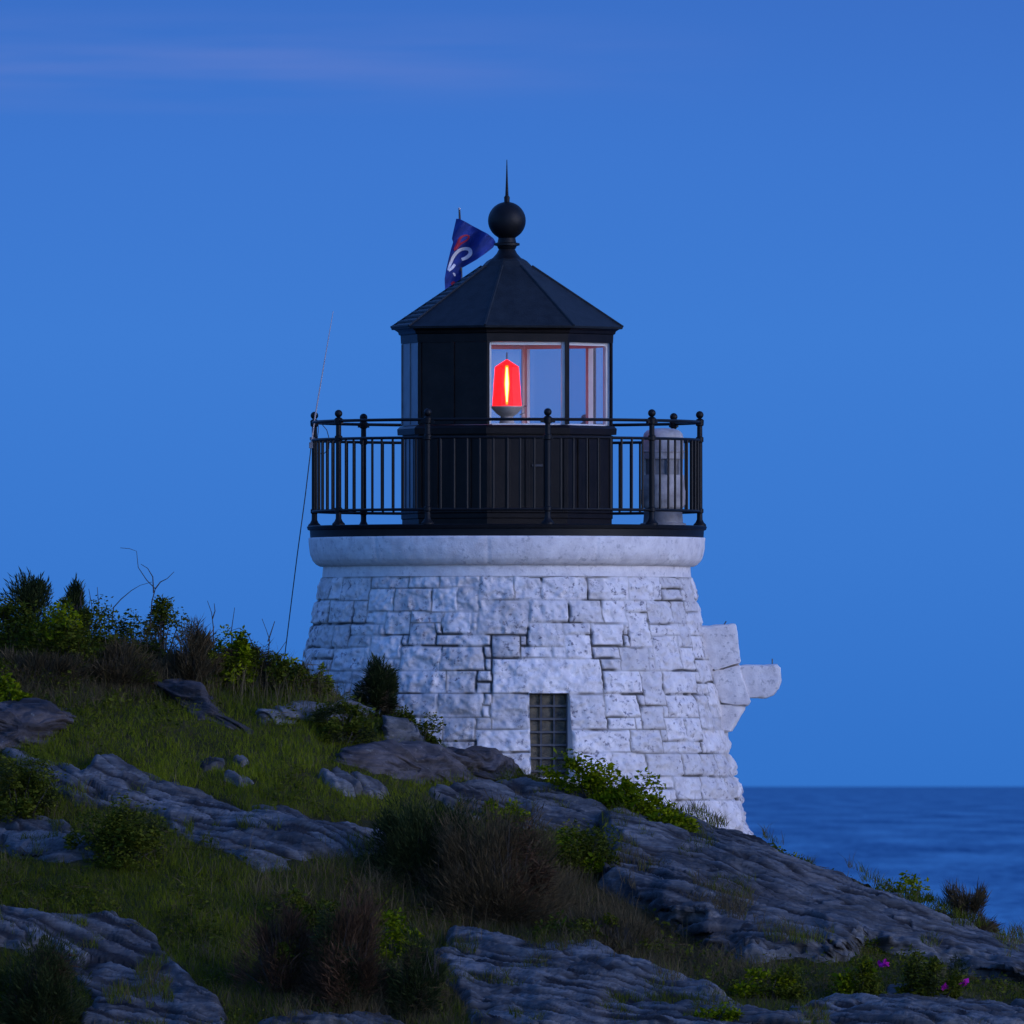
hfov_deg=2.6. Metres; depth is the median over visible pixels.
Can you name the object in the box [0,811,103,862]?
rock ledge
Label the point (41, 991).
shrub
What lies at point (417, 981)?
shrub
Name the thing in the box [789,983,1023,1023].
rock ledge
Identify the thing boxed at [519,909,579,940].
shrub
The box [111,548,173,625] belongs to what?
bare twig
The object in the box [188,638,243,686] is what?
shrub
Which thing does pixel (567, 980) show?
rock ledge
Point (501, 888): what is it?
shrub
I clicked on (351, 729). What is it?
shrub
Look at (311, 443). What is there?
whip antenna
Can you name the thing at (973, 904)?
shrub
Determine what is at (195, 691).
boulder
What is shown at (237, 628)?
bare twig
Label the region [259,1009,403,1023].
rock ledge
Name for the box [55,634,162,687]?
shrub
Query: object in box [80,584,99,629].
bare twig
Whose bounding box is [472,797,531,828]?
shrub
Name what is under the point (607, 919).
shrub
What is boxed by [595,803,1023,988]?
rock ledge
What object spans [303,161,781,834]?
lighthouse
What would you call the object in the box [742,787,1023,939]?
sea
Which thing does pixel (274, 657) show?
shrub
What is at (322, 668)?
sprig
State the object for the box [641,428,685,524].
fog signal
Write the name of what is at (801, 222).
sky
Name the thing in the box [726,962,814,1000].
weed
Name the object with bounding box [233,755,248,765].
lawn stone
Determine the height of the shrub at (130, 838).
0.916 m
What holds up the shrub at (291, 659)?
on the ground at (364, 822)
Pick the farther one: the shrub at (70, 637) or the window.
the window
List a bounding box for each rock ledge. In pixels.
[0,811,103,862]
[0,905,226,1023]
[2,747,386,872]
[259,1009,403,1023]
[318,766,388,798]
[329,821,383,853]
[428,777,607,835]
[433,925,810,1023]
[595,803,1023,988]
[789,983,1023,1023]
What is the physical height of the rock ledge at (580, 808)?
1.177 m
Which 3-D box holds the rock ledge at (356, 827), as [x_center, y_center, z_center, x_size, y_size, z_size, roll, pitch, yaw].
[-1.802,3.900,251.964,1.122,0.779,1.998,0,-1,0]
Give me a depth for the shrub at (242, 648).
255.96 m
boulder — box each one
[0,698,75,752]
[151,678,253,733]
[255,699,368,725]
[333,739,520,783]
[381,715,426,741]
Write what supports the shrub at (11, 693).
on the ground at (364, 822)
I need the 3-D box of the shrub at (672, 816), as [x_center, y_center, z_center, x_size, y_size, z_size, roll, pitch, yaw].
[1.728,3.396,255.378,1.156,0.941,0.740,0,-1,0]
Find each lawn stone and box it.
[199,756,224,771]
[224,770,253,786]
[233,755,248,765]
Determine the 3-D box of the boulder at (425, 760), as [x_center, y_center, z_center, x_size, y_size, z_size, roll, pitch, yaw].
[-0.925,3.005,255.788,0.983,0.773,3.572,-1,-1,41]
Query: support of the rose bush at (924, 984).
on the ground at (364, 822)
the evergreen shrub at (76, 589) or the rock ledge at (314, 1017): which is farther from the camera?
the evergreen shrub at (76, 589)
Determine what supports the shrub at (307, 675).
on the ground at (364, 822)
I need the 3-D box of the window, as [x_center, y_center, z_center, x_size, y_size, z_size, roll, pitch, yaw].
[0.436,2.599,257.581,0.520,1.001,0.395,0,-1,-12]
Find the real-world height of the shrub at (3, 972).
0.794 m
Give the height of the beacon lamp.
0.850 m
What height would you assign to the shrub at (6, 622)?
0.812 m
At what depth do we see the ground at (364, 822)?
251.35 m
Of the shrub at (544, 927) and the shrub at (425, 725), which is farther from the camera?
the shrub at (425, 725)
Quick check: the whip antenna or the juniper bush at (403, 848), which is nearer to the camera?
the juniper bush at (403, 848)
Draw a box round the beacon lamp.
[491,352,526,422]
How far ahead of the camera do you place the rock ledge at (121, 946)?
247.21 m
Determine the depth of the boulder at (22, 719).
253.49 m
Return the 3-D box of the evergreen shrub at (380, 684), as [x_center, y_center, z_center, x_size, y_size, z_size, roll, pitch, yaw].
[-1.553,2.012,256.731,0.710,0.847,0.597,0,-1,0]
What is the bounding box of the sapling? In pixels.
[133,594,190,654]
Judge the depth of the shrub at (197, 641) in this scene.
255.67 m
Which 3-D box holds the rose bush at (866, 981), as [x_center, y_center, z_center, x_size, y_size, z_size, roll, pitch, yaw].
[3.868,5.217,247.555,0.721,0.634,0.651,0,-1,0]
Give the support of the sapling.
on the ground at (364, 822)
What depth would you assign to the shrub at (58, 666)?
255.01 m
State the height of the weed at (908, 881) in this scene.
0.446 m
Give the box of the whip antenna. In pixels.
[309,313,332,453]
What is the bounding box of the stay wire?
[284,448,310,657]
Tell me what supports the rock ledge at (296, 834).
on the ground at (364, 822)
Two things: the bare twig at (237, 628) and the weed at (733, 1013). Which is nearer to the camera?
the weed at (733, 1013)
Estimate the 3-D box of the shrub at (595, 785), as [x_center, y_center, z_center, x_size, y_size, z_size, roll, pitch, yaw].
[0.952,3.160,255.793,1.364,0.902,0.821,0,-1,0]
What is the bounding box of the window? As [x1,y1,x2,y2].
[529,693,573,776]
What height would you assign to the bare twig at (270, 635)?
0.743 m
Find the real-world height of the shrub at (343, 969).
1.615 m
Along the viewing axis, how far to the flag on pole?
261.71 m
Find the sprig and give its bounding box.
[312,662,335,690]
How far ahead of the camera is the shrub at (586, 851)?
252.41 m
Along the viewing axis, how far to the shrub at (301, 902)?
248.61 m
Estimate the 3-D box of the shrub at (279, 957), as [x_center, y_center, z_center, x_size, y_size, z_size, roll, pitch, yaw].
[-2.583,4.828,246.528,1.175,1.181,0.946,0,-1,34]
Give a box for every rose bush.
[827,952,889,995]
[893,943,972,999]
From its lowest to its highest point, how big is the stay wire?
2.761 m
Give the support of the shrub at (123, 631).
on the ground at (364, 822)
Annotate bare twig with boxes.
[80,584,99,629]
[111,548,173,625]
[181,601,214,640]
[231,608,251,642]
[262,619,285,655]
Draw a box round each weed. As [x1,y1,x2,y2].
[694,999,744,1022]
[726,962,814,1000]
[768,842,814,864]
[863,936,886,953]
[875,870,932,902]
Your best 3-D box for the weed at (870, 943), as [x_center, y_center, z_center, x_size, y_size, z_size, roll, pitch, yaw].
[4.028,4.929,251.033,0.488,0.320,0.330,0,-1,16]
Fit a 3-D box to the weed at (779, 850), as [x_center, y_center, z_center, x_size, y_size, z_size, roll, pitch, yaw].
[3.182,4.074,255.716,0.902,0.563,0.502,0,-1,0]
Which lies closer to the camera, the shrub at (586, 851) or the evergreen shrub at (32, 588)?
the shrub at (586, 851)
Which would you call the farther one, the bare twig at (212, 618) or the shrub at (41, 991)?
the bare twig at (212, 618)
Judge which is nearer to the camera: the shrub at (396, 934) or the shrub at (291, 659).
the shrub at (396, 934)
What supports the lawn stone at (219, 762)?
on the ground at (364, 822)
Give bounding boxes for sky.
[0,0,1023,786]
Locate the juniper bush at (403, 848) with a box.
[355,782,495,892]
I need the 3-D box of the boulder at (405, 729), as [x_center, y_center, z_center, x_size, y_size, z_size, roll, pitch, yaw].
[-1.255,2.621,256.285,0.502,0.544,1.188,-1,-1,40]
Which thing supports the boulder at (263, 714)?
on the ground at (364, 822)
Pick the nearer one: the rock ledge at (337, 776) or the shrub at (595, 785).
the rock ledge at (337, 776)
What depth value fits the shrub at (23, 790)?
251.47 m
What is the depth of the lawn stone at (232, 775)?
253.14 m
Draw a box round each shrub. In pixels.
[0,567,56,639]
[0,595,41,653]
[0,643,94,689]
[0,665,32,701]
[0,744,66,822]
[0,922,93,1023]
[0,961,26,1016]
[10,594,119,669]
[55,575,93,632]
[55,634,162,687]
[63,792,171,867]
[95,608,166,670]
[152,612,226,683]
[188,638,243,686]
[213,624,260,685]
[225,900,318,993]
[230,638,301,688]
[261,884,345,932]
[265,656,308,687]
[270,652,334,696]
[292,870,401,1007]
[306,696,382,744]
[349,652,403,716]
[373,907,428,958]
[381,920,457,1014]
[384,705,446,743]
[403,787,587,921]
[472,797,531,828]
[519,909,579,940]
[536,748,647,809]
[536,818,625,873]
[551,898,678,960]
[612,766,704,832]
[934,877,1004,932]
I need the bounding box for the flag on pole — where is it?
[445,207,495,288]
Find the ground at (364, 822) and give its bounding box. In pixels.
[0,638,1023,1023]

